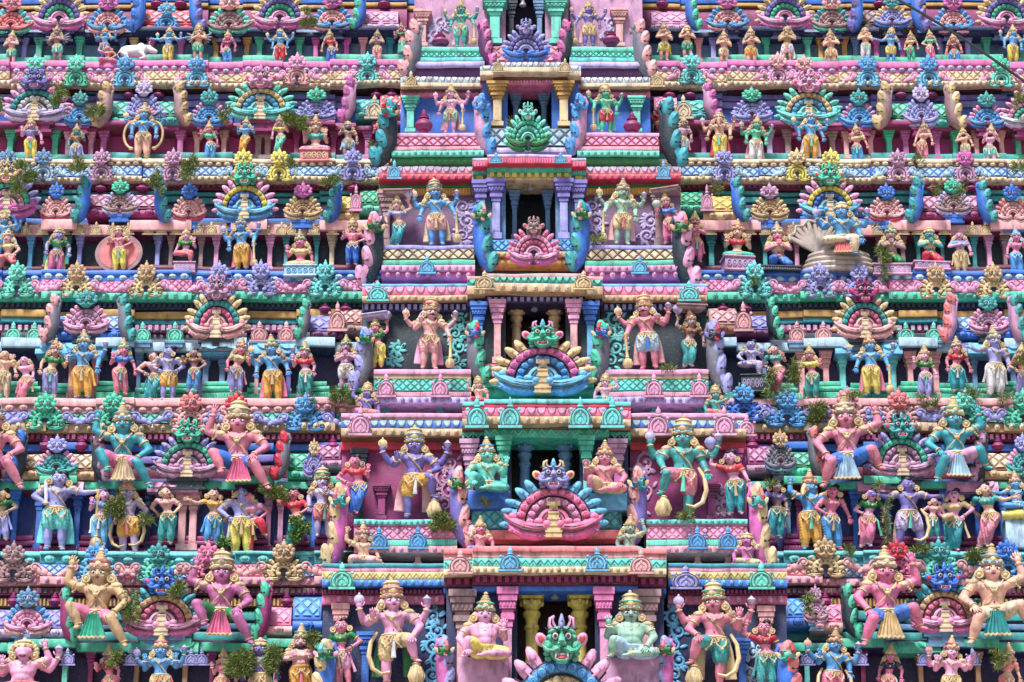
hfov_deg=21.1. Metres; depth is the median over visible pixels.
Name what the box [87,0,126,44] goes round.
fan ornament
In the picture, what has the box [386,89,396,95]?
roof finial
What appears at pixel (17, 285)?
horseshoe ornament
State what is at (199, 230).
knob ornament
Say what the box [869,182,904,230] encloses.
fan ornament
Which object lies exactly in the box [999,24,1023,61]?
statue
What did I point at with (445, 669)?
gable bracket
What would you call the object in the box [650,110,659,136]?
statue
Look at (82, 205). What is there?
gable bracket
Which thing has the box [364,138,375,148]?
wall plant
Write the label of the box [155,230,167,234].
knob ornament
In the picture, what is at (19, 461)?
gable bracket
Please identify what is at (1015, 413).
horseshoe ornament
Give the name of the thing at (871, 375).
statue
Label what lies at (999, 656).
wall plant
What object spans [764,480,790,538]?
statue
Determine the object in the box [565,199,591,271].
gable bracket
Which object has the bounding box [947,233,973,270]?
statue
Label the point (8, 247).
statue
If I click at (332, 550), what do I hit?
gable bracket
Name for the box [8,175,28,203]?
wall plant
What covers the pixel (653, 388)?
knob ornament
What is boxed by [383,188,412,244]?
statue
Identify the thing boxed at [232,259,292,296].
horseshoe ornament
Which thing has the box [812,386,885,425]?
horseshoe ornament
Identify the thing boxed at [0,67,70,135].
fan ornament
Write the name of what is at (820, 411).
wall plant
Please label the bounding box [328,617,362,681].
statue
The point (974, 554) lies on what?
wall plant
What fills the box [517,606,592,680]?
doorway back
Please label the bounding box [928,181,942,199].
wall plant
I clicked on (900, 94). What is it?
roof finial
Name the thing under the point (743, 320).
knob ornament
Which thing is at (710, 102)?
gable bracket
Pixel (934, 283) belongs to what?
horseshoe ornament
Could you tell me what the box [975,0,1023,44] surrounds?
fan ornament
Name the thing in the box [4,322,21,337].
knob ornament
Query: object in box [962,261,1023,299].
horseshoe ornament
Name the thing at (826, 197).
fan ornament
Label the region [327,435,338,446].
roof finial
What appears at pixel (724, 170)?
horseshoe ornament
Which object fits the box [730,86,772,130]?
fan ornament
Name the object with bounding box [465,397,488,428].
knob ornament
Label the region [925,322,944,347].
knob ornament
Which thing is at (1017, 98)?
wall plant
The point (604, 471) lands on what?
statue
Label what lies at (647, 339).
statue
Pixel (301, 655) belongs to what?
statue
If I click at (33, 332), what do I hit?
knob ornament
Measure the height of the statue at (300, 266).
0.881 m
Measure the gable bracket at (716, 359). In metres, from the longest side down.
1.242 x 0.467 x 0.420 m
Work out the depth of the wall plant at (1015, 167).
45.60 m
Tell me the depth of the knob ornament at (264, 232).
45.60 m
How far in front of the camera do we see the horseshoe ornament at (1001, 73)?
47.15 m
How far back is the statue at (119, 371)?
44.02 m
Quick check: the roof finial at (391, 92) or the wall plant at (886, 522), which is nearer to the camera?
the wall plant at (886, 522)
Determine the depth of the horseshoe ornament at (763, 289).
44.92 m
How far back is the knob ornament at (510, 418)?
41.66 m
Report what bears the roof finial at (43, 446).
on the temple tower
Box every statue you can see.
[0,211,22,254]
[0,228,20,266]
[0,351,18,397]
[0,409,24,488]
[0,488,17,540]
[0,637,62,681]
[3,30,18,61]
[13,354,34,397]
[20,116,43,158]
[31,470,108,550]
[37,338,68,396]
[44,228,71,268]
[46,24,69,59]
[58,329,107,398]
[64,548,131,646]
[66,124,85,158]
[88,489,116,544]
[92,402,153,487]
[94,27,116,56]
[94,644,120,681]
[95,226,142,269]
[98,42,116,63]
[108,480,148,552]
[109,338,138,394]
[117,42,157,59]
[123,102,166,158]
[133,633,187,681]
[136,351,161,399]
[149,25,187,59]
[149,486,182,543]
[151,345,185,399]
[173,226,197,273]
[181,348,206,391]
[183,487,226,544]
[186,23,211,58]
[187,547,254,643]
[200,121,219,157]
[204,397,270,489]
[210,646,238,681]
[217,486,264,552]
[220,30,236,61]
[220,214,260,269]
[225,337,250,393]
[231,488,269,550]
[237,116,254,151]
[240,637,280,681]
[248,334,295,398]
[266,29,294,60]
[270,114,288,151]
[276,485,311,546]
[282,623,317,681]
[283,229,316,278]
[290,340,316,396]
[299,114,331,162]
[306,465,334,536]
[320,29,337,61]
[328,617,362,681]
[334,334,356,390]
[336,454,370,514]
[338,121,358,156]
[341,217,364,265]
[344,521,382,563]
[351,381,379,413]
[354,577,430,681]
[360,310,391,368]
[369,29,384,58]
[373,121,378,133]
[378,425,451,517]
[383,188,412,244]
[393,22,405,54]
[402,296,457,368]
[412,178,461,245]
[433,84,470,132]
[443,0,478,46]
[456,592,511,659]
[464,436,509,492]
[464,515,494,548]
[466,375,488,401]
[569,0,607,45]
[583,440,627,493]
[586,83,623,132]
[593,372,618,401]
[596,178,646,244]
[604,590,658,659]
[614,292,670,369]
[615,514,647,548]
[645,415,722,516]
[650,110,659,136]
[650,184,680,243]
[655,22,672,60]
[671,303,707,367]
[673,579,755,681]
[678,115,693,149]
[679,25,695,57]
[689,211,705,262]
[700,112,735,157]
[704,384,729,412]
[704,436,752,515]
[716,30,731,61]
[720,219,755,270]
[732,532,762,562]
[736,339,765,396]
[739,115,773,158]
[742,26,760,59]
[742,618,778,681]
[760,221,800,272]
[762,344,786,393]
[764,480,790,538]
[778,26,795,59]
[787,469,827,549]
[791,108,828,158]
[797,344,823,398]
[804,627,860,681]
[812,201,869,254]
[813,392,886,487]
[814,484,853,549]
[822,29,839,61]
[846,332,895,395]
[849,123,869,158]
[853,488,886,547]
[853,545,928,645]
[857,27,872,57]
[867,476,948,544]
[872,27,901,61]
[872,222,911,276]
[876,643,904,681]
[903,30,919,60]
[911,227,950,270]
[912,344,939,397]
[913,120,934,158]
[921,29,939,57]
[923,497,944,537]
[924,396,993,482]
[925,635,975,681]
[936,488,974,550]
[945,34,963,59]
[945,336,973,391]
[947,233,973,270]
[955,127,973,152]
[958,543,1023,643]
[961,325,1012,396]
[970,482,1020,548]
[982,123,999,158]
[991,471,1023,510]
[997,642,1022,681]
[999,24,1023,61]
[1005,227,1023,269]
[1007,342,1023,392]
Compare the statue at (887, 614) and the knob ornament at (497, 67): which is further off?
the knob ornament at (497, 67)
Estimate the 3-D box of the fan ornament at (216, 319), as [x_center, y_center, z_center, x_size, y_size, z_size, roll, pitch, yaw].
[-4.770,-0.460,44.486,1.109,1.305,0.375,0,-14,0]
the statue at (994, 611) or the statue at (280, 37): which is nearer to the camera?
the statue at (994, 611)
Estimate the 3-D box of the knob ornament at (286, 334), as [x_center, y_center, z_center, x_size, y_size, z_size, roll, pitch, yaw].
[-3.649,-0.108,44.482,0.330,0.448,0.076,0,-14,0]
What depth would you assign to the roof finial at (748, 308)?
44.80 m
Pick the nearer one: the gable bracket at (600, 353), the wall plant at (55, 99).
the gable bracket at (600, 353)
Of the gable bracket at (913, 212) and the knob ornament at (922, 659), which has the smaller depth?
the knob ornament at (922, 659)
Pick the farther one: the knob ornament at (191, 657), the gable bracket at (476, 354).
the gable bracket at (476, 354)
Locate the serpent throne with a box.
[787,218,873,273]
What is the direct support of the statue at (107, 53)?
on the temple tower
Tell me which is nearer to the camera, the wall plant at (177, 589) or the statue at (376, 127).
the wall plant at (177, 589)
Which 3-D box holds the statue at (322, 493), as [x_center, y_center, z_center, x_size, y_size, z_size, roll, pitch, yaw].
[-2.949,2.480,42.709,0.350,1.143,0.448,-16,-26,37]
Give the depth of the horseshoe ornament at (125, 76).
47.15 m
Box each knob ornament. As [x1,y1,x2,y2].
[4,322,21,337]
[19,221,31,234]
[25,322,38,337]
[36,226,48,234]
[59,648,74,665]
[72,223,84,234]
[90,221,102,234]
[106,222,115,234]
[122,222,134,234]
[123,648,138,665]
[135,322,152,347]
[142,231,154,234]
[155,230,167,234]
[164,322,184,347]
[170,230,181,234]
[183,648,198,665]
[192,222,204,234]
[194,648,209,665]
[205,221,217,234]
[219,221,229,234]
[249,321,267,346]
[258,226,269,234]
[275,222,287,234]
[276,321,295,343]
[286,222,296,234]
[307,222,319,234]
[326,230,338,234]
[327,301,346,331]
[328,562,354,589]
[346,413,357,428]
[348,407,371,435]
[349,184,362,210]
[364,95,381,119]
[366,281,388,301]
[369,526,388,548]
[376,373,395,397]
[387,160,401,179]
[404,71,417,86]
[408,526,427,548]
[418,255,435,273]
[430,373,449,397]
[447,549,472,573]
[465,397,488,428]
[474,270,494,289]
[489,153,502,162]
[492,58,503,72]
[498,397,521,428]
[498,546,521,571]
[554,152,566,162]
[559,58,570,72]
[568,397,592,428]
[573,270,593,289]
[585,546,608,571]
[600,397,624,428]
[629,549,653,573]
[631,255,648,273]
[644,373,663,397]
[647,407,670,435]
[651,71,664,86]
[656,160,670,179]
[670,565,701,589]
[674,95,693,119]
[678,281,700,301]
[687,526,707,548]
[689,373,709,397]
[700,184,713,210]
[706,231,716,234]
[712,407,736,435]
[718,526,738,548]
[733,302,753,331]
[738,413,756,436]
[744,230,755,234]
[748,562,774,589]
[759,223,770,234]
[787,221,798,234]
[787,321,805,347]
[800,652,815,665]
[815,321,831,337]
[853,649,868,665]
[872,224,884,234]
[896,322,914,342]
[897,230,909,234]
[911,231,922,234]
[917,648,931,665]
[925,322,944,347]
[938,231,950,234]
[965,648,980,665]
[966,221,978,234]
[979,222,991,234]
[1000,231,1011,234]
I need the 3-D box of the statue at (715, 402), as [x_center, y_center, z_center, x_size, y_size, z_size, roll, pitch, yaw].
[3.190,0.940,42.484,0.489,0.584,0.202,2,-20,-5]
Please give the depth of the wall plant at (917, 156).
46.13 m
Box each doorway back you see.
[506,7,544,40]
[506,200,554,238]
[506,322,564,359]
[508,106,550,127]
[511,455,577,499]
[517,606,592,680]
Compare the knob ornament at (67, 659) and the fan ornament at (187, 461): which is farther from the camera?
the fan ornament at (187, 461)
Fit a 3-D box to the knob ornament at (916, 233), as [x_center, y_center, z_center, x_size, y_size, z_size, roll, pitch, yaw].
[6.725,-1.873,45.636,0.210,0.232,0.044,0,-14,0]
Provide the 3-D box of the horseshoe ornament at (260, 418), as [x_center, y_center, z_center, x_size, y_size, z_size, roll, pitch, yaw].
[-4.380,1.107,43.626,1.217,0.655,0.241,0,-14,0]
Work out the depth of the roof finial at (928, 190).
46.10 m
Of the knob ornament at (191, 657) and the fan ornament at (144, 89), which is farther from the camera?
the fan ornament at (144, 89)
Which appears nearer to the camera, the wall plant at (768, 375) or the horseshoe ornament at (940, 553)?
the horseshoe ornament at (940, 553)
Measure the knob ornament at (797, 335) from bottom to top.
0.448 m
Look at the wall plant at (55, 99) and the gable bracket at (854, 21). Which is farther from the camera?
the gable bracket at (854, 21)
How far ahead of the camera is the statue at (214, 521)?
42.60 m
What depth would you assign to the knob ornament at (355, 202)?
45.73 m
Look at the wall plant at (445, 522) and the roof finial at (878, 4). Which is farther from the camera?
the roof finial at (878, 4)
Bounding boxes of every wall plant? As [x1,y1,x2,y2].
[0,95,5,114]
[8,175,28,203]
[13,158,39,183]
[49,83,70,109]
[65,153,89,174]
[81,102,106,122]
[101,490,130,520]
[105,647,124,671]
[119,586,142,630]
[137,511,155,530]
[146,166,165,196]
[165,577,187,598]
[177,152,201,182]
[215,103,234,126]
[216,535,231,550]
[220,645,258,679]
[257,483,289,500]
[260,640,286,675]
[279,108,309,131]
[279,155,298,169]
[286,514,311,545]
[299,6,318,29]
[303,629,321,649]
[319,171,341,187]
[326,383,357,405]
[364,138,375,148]
[426,509,458,532]
[477,494,491,507]
[507,115,518,127]
[588,232,605,243]
[659,362,678,372]
[673,506,697,524]
[707,179,723,195]
[746,270,762,285]
[760,365,784,406]
[763,475,778,489]
[781,356,802,395]
[798,591,816,615]
[805,398,831,425]
[841,542,857,557]
[845,389,867,400]
[873,477,885,492]
[874,243,891,280]
[880,493,893,544]
[907,541,933,556]
[910,149,924,164]
[914,389,932,413]
[927,394,941,405]
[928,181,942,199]
[952,184,967,198]
[959,385,984,404]
[962,546,985,564]
[987,645,1013,672]
[996,389,1012,404]
[1010,157,1023,175]
[1011,85,1023,110]
[1011,348,1023,367]
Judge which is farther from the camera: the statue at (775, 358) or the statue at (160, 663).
the statue at (775, 358)
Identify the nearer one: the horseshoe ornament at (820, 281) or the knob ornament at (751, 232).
the horseshoe ornament at (820, 281)
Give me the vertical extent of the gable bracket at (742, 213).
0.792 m
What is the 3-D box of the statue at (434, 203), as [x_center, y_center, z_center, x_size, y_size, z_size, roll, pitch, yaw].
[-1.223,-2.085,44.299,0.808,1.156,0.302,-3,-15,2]
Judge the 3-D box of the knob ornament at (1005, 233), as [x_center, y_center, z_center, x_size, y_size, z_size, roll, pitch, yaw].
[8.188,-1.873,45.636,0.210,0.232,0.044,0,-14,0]
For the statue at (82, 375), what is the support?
on the temple tower
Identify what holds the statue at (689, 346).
on the temple tower
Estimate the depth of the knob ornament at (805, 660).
41.35 m
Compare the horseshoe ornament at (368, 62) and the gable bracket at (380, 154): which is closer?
the gable bracket at (380, 154)
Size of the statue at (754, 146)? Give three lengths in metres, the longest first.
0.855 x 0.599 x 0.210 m
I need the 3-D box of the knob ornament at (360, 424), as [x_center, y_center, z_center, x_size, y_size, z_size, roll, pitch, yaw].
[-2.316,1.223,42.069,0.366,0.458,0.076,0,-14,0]
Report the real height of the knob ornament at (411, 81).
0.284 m
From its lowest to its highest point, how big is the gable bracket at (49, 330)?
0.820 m
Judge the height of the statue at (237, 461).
1.555 m
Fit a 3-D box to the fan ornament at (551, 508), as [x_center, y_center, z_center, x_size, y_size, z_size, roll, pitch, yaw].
[0.624,2.362,40.903,1.644,1.239,0.481,0,-14,0]
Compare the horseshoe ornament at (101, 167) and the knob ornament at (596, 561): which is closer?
the knob ornament at (596, 561)
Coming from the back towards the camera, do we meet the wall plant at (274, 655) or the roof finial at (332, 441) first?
the roof finial at (332, 441)
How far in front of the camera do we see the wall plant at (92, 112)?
46.41 m
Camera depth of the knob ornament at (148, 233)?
45.60 m
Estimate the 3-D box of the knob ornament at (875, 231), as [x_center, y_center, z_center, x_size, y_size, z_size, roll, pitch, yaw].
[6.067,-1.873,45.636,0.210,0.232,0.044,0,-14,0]
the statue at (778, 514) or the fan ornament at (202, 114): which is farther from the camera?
the fan ornament at (202, 114)
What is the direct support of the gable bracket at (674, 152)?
attached to the temple tower
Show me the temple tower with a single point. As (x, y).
(526, 606)
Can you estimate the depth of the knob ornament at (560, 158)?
44.28 m
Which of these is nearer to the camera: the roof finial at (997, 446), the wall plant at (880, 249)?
the roof finial at (997, 446)
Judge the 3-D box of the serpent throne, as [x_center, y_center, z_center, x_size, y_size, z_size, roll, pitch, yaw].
[5.284,-1.554,45.396,1.490,1.049,0.598,0,-20,0]
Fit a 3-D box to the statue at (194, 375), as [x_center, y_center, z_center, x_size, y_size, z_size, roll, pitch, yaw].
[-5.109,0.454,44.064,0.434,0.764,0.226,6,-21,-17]
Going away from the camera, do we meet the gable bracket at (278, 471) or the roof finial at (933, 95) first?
the gable bracket at (278, 471)
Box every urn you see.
[415,109,432,132]
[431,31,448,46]
[602,30,619,46]
[623,112,640,132]
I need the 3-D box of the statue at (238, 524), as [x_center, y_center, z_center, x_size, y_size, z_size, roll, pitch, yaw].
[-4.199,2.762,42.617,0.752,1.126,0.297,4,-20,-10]
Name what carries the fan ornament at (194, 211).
attached to the temple tower
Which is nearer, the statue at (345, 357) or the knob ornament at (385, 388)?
the knob ornament at (385, 388)
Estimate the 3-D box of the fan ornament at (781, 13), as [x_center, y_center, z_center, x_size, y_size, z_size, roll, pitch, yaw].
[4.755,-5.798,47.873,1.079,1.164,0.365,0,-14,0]
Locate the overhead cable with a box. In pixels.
[897,0,1023,81]
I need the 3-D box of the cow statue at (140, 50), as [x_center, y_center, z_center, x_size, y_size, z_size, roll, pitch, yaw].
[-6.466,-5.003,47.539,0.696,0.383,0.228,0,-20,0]
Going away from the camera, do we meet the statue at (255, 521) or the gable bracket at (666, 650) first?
the gable bracket at (666, 650)
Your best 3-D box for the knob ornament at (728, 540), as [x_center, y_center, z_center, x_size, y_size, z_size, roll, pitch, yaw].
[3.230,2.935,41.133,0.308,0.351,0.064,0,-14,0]
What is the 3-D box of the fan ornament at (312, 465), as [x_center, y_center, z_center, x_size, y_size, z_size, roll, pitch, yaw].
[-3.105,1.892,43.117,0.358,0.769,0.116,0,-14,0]
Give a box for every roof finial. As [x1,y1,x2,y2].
[7,592,18,606]
[39,435,49,452]
[48,592,59,606]
[75,435,87,452]
[94,183,106,192]
[123,89,134,99]
[136,182,148,192]
[151,0,162,8]
[153,89,164,99]
[174,0,186,8]
[281,592,292,606]
[319,303,330,313]
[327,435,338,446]
[340,303,351,310]
[347,182,359,192]
[370,89,381,99]
[378,0,389,8]
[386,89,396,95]
[656,0,668,8]
[663,89,675,96]
[684,89,695,99]
[717,303,728,309]
[739,303,751,312]
[746,437,758,447]
[821,592,831,605]
[873,0,885,8]
[895,89,906,99]
[927,89,937,99]
[927,183,935,192]
[966,183,975,192]
[992,435,1003,452]
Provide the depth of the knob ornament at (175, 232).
45.60 m
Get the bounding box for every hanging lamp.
[519,0,525,7]
[527,184,533,191]
[531,307,537,311]
[551,594,558,599]
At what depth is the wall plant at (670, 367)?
42.67 m
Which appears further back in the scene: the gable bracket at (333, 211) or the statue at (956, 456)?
the gable bracket at (333, 211)
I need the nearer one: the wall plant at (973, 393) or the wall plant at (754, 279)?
the wall plant at (973, 393)
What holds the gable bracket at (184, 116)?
attached to the temple tower
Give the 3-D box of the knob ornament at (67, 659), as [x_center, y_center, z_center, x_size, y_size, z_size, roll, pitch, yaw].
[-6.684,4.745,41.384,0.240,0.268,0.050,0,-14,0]
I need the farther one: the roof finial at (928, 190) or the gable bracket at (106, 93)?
the gable bracket at (106, 93)
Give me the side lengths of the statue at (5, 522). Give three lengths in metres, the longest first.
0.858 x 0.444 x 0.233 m
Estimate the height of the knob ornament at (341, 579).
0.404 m
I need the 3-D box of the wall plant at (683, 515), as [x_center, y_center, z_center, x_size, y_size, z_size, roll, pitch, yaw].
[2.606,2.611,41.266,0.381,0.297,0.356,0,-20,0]
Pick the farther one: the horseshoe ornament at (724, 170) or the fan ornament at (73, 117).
the fan ornament at (73, 117)
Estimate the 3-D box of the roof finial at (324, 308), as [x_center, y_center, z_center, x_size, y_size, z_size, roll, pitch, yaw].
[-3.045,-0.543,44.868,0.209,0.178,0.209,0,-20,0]
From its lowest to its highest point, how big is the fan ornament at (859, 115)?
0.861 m
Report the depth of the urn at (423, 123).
45.31 m
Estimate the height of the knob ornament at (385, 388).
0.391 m
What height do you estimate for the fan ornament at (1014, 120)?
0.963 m
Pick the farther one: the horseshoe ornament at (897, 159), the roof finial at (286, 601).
the horseshoe ornament at (897, 159)
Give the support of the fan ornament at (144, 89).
attached to the temple tower
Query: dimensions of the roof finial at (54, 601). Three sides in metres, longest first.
0.231 x 0.195 x 0.195 m
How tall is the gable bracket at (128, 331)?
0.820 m
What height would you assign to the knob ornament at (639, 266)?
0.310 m
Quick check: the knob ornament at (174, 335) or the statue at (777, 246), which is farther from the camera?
the statue at (777, 246)
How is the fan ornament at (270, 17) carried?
attached to the temple tower
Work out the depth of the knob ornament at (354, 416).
42.16 m
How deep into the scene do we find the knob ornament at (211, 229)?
45.61 m
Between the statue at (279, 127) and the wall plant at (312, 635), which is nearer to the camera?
the wall plant at (312, 635)
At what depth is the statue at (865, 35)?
47.52 m
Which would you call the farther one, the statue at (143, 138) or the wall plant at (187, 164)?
the statue at (143, 138)
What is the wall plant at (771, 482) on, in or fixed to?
attached to the temple tower
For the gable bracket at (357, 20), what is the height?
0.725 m
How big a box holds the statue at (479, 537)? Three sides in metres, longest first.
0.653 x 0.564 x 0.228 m
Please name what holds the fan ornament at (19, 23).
attached to the temple tower
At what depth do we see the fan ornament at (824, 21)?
47.83 m
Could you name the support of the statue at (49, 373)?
on the temple tower
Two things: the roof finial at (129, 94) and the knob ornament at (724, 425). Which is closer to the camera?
the knob ornament at (724, 425)
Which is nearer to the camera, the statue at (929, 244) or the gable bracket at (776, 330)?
the gable bracket at (776, 330)
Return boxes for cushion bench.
[1001,508,1023,551]
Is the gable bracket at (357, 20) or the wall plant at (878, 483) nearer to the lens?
the wall plant at (878, 483)
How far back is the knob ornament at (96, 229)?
45.61 m
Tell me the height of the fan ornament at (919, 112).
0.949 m
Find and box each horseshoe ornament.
[0,147,24,179]
[0,260,46,297]
[0,540,52,583]
[8,391,82,430]
[9,54,59,86]
[23,148,68,181]
[47,260,107,296]
[51,54,99,87]
[57,540,135,583]
[75,391,151,430]
[76,148,126,181]
[100,54,149,87]
[114,260,177,297]
[119,540,190,582]
[147,147,198,181]
[152,390,222,428]
[153,1,180,26]
[174,55,221,87]
[174,540,246,582]
[187,260,249,297]
[198,391,272,430]
[218,148,267,181]
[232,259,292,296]
[245,539,321,582]
[261,147,304,181]
[267,392,340,432]
[277,52,322,85]
[293,259,356,296]
[327,147,377,181]
[342,51,392,84]
[666,51,716,84]
[699,148,749,181]
[720,382,776,421]
[723,259,786,297]
[750,389,824,427]
[753,51,800,83]
[772,147,819,181]
[782,54,829,86]
[787,535,862,578]
[788,261,848,298]
[808,147,856,181]
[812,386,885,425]
[831,261,890,298]
[842,54,892,87]
[857,537,932,579]
[862,388,936,426]
[873,148,923,182]
[901,537,975,579]
[903,54,953,87]
[904,261,967,298]
[928,388,1003,426]
[940,148,990,182]
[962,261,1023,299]
[968,537,1023,579]
[976,54,1023,87]
[985,388,1023,427]
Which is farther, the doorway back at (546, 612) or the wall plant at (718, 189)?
the wall plant at (718, 189)
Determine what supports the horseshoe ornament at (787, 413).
attached to the temple tower
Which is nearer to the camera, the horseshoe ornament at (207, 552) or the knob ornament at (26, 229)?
the horseshoe ornament at (207, 552)
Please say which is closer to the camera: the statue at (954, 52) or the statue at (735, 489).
the statue at (735, 489)
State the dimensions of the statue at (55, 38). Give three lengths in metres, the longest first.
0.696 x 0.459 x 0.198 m
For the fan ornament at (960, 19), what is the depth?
47.83 m
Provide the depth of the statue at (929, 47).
47.53 m
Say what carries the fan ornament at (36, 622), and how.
attached to the temple tower
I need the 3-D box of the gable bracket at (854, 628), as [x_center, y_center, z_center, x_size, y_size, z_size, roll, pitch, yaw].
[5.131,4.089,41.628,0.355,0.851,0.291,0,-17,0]
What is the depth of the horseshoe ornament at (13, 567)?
42.19 m
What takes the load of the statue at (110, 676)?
on the temple tower
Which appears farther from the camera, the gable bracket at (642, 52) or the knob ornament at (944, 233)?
the gable bracket at (642, 52)
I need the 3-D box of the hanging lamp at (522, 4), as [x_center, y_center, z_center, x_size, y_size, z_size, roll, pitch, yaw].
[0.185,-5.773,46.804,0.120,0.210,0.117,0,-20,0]
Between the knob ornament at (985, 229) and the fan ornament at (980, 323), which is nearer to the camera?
the fan ornament at (980, 323)
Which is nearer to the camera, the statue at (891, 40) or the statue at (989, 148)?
the statue at (989, 148)
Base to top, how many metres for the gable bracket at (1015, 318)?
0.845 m
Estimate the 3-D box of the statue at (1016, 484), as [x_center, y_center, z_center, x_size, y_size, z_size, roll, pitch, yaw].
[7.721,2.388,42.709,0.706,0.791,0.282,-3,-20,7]
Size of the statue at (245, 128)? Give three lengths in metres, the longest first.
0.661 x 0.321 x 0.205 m
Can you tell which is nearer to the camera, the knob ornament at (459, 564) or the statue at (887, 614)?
the knob ornament at (459, 564)
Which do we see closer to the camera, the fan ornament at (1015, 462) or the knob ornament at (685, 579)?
the knob ornament at (685, 579)
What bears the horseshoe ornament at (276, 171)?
attached to the temple tower
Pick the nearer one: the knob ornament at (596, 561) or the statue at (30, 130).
the knob ornament at (596, 561)
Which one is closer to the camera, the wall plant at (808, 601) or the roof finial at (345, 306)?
the wall plant at (808, 601)
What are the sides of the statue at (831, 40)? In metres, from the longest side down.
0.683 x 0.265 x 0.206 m
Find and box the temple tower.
[0,0,1023,681]
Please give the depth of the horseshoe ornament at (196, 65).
47.15 m
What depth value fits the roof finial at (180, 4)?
48.20 m
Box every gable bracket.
[5,429,28,482]
[38,293,61,341]
[59,586,79,642]
[70,175,91,222]
[90,81,114,127]
[90,435,109,481]
[116,293,136,341]
[126,0,145,32]
[154,175,171,222]
[172,81,192,126]
[189,0,206,30]
[249,581,273,640]
[269,430,291,480]
[294,298,311,338]
[311,638,338,681]
[320,482,350,563]
[323,182,343,222]
[337,75,357,123]
[348,0,366,28]
[348,326,374,388]
[354,211,385,286]
[368,98,399,167]
[397,19,423,76]
[434,635,455,681]
[447,466,475,548]
[465,320,491,383]
[471,201,497,271]
[472,93,495,154]
[477,19,497,65]
[553,19,573,62]
[565,93,588,155]
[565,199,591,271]
[587,320,611,384]
[621,466,648,545]
[631,19,657,77]
[655,635,675,681]
[657,97,688,166]
[670,211,701,283]
[685,0,702,30]
[702,81,721,119]
[704,319,732,394]
[730,176,750,221]
[746,482,777,562]
[765,297,784,339]
[774,640,801,681]
[806,425,824,475]
[839,583,863,637]
[847,0,862,32]
[872,81,893,129]
[905,176,924,222]
[911,0,929,32]
[939,292,958,341]
[943,81,967,129]
[969,430,988,481]
[975,180,998,222]
[1006,293,1023,342]
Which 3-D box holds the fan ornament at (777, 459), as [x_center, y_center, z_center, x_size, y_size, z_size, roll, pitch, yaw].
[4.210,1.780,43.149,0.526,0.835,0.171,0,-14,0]
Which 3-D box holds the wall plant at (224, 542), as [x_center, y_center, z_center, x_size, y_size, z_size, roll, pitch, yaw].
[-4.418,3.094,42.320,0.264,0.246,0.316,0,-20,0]
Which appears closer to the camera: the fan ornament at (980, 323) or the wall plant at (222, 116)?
the fan ornament at (980, 323)
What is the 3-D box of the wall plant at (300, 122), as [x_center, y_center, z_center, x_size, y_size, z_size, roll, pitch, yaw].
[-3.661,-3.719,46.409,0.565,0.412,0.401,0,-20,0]
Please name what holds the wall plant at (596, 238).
attached to the temple tower
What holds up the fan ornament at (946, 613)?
attached to the temple tower
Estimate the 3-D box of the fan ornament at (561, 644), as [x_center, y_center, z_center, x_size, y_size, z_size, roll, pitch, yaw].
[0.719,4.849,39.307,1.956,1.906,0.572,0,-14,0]
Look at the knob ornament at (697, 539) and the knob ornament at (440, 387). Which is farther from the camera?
the knob ornament at (440, 387)
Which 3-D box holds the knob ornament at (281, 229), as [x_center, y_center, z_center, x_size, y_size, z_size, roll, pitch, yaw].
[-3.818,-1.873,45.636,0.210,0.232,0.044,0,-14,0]
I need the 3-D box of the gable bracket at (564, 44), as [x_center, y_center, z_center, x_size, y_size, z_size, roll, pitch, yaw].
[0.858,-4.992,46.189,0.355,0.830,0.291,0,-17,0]
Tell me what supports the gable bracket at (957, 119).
attached to the temple tower
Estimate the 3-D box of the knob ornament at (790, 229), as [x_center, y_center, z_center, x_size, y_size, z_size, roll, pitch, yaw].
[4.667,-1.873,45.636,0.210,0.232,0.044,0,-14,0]
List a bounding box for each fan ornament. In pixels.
[0,0,32,44]
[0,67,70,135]
[0,158,41,230]
[2,586,52,643]
[30,0,89,44]
[35,434,78,485]
[40,181,71,218]
[62,288,109,343]
[63,89,91,134]
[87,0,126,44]
[101,178,139,223]
[119,566,202,650]
[125,78,162,130]
[150,418,217,491]
[171,182,206,229]
[183,273,250,351]
[192,87,227,136]
[207,0,251,44]
[211,161,278,232]
[225,65,297,134]
[251,0,307,43]
[283,181,322,228]
[295,86,336,129]
[302,438,324,486]
[313,0,350,41]
[489,319,596,396]
[499,458,608,540]
[500,18,552,62]
[502,613,621,681]
[503,102,552,151]
[505,216,561,265]
[705,0,749,41]
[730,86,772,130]
[750,182,789,228]
[754,0,814,42]
[764,429,796,481]
[773,69,842,138]
[796,161,863,230]
[802,584,828,631]
[811,0,849,41]
[832,277,898,350]
[840,88,875,137]
[864,412,938,491]
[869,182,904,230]
[873,0,910,36]
[903,83,938,137]
[903,562,980,647]
[932,0,973,43]
[934,177,971,224]
[968,91,1004,137]
[968,293,1008,342]
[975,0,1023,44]
[996,182,1023,233]
[998,84,1023,140]
[1005,432,1023,482]
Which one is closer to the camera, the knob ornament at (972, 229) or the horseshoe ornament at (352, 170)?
the knob ornament at (972, 229)
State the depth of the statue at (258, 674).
41.14 m
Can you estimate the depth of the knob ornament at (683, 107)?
46.73 m
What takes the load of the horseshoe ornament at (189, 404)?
attached to the temple tower
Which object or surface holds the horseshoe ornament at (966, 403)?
attached to the temple tower
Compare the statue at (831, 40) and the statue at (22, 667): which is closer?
the statue at (22, 667)
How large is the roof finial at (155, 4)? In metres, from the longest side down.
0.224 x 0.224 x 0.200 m
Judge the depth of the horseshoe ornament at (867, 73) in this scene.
47.15 m
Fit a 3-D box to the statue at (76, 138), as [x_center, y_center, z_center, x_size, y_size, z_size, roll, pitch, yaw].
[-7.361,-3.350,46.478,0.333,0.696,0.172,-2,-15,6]
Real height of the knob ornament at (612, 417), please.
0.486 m

